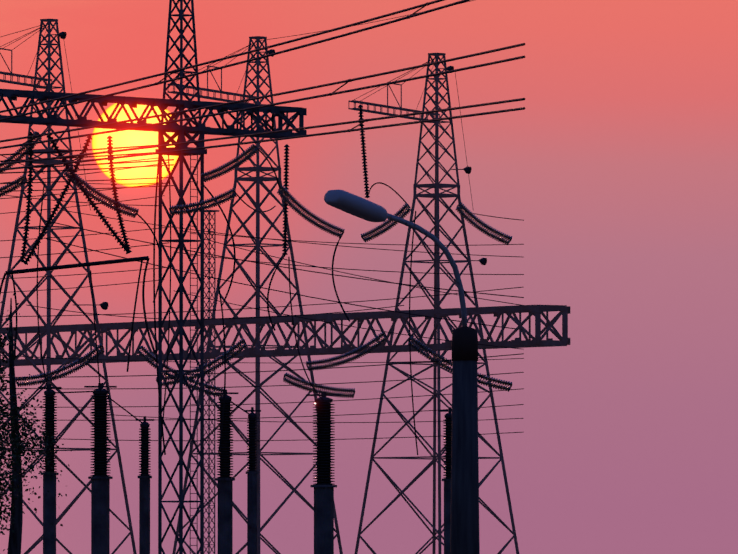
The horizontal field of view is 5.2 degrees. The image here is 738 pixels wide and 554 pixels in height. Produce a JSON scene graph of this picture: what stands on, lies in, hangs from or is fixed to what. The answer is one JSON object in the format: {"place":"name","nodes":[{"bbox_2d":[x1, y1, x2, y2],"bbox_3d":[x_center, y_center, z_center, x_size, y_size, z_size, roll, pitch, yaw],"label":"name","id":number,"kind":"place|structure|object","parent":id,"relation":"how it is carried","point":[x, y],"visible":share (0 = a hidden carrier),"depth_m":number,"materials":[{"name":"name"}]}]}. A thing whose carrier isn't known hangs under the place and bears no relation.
{"place":"outdoors","nodes":[
{"label":"outdoors","id":0,"kind":"place"},
{"bbox_2d":[0,0,737,553],"label":"sky","id":1,"kind":"structure","parent":0,"point":[619,165],"materials":[{"name":"pink"}]},
{"bbox_2d":[450,360,479,553],"bbox_3d":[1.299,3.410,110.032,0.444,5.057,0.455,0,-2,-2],"label":"lamp pole","id":2,"kind":"object","parent":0,"point":[464,536],"visible":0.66,"depth_m":109.92,"materials":[{"name":"black metal"}]},
{"bbox_2d":[452,327,477,360],"bbox_3d":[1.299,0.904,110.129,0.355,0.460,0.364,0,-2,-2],"label":"pole cap","id":3,"kind":"object","parent":2,"relation":"on","point":[464,343],"visible":0.85,"depth_m":109.98,"materials":[{"name":"black metal"}]},
{"bbox_2d":[387,213,466,326],"bbox_3d":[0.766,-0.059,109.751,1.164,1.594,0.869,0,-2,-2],"label":"lamp arm","id":4,"kind":"object","parent":3,"relation":"attached to","point":[439,244],"visible":0.83,"depth_m":109.77},
{"bbox_2d":[324,190,386,221],"bbox_3d":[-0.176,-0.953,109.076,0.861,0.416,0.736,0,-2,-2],"label":"lamp head","id":5,"kind":"object","parent":4,"relation":"attached to","point":[356,205],"visible":1,"depth_m":108.93},
{"label":"ground","id":6,"kind":"structure","parent":0,"visible":0},
{"bbox_2d":[0,293,37,550],"bbox_3d":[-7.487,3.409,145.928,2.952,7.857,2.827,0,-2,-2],"label":"tree","id":7,"kind":"object","parent":6,"relation":"on","point":[2,456],"depth_m":146.20,"materials":[{"name":"black plant"}]},
{"bbox_2d":[0,298,72,553],"bbox_3d":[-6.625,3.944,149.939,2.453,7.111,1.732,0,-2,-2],"label":"tree","id":8,"kind":"object","parent":6,"relation":"on","point":[33,438],"depth_m":149.83,"materials":[{"name":"black plant"}]},
{"bbox_2d":[0,0,478,553],"bbox_3d":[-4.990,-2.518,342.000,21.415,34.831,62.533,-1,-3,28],"label":"steelwork","id":9,"kind":"object","parent":6,"relation":"on","point":[322,500],"visible":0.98,"depth_m":329.00,"materials":[{"name":"metal"}]},
{"bbox_2d":[19,105,451,484],"bbox_3d":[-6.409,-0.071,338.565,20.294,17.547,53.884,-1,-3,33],"label":"insulators","id":10,"kind":"object","parent":9,"relation":"attached to","point":[323,440],"visible":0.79,"depth_m":334.66,"materials":[{"name":"grey ceramic"}]},
{"bbox_2d":[38,32,486,426],"bbox_3d":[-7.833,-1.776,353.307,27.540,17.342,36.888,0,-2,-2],"label":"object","id":11,"kind":"object","parent":10,"relation":"on","point":[252,414],"visible":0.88,"depth_m":334.99,"materials":[{"name":"grey metal"}]},
{"bbox_2d":[0,131,511,397],"bbox_3d":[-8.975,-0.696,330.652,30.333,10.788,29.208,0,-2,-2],"label":"insulator strings","id":12,"kind":"object","parent":9,"relation":"attached to","point":[211,202],"visible":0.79,"depth_m":324.53,"materials":[{"name":"grey"}]},
{"bbox_2d":[15,132,511,394],"bbox_3d":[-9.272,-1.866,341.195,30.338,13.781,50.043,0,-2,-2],"label":"fittings","id":13,"kind":"object","parent":9,"relation":"attached to","point":[244,339],"visible":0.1,"depth_m":324.56,"materials":[{"name":"grey metal"}]},
{"bbox_2d":[0,0,524,454],"bbox_3d":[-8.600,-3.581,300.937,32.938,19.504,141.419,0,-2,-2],"label":"wires","id":14,"kind":"object","parent":13,"relation":"attached to","point":[138,259],"visible":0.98,"depth_m":325.96,"materials":[{"name":"grey metal"}]},
{"bbox_2d":[0,19,569,553],"bbox_3d":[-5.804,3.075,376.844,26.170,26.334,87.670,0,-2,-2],"label":"steelwork","id":15,"kind":"object","parent":6,"relation":"on","point":[50,329],"visible":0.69,"depth_m":358.85,"materials":[{"name":"metal"}]}
]}

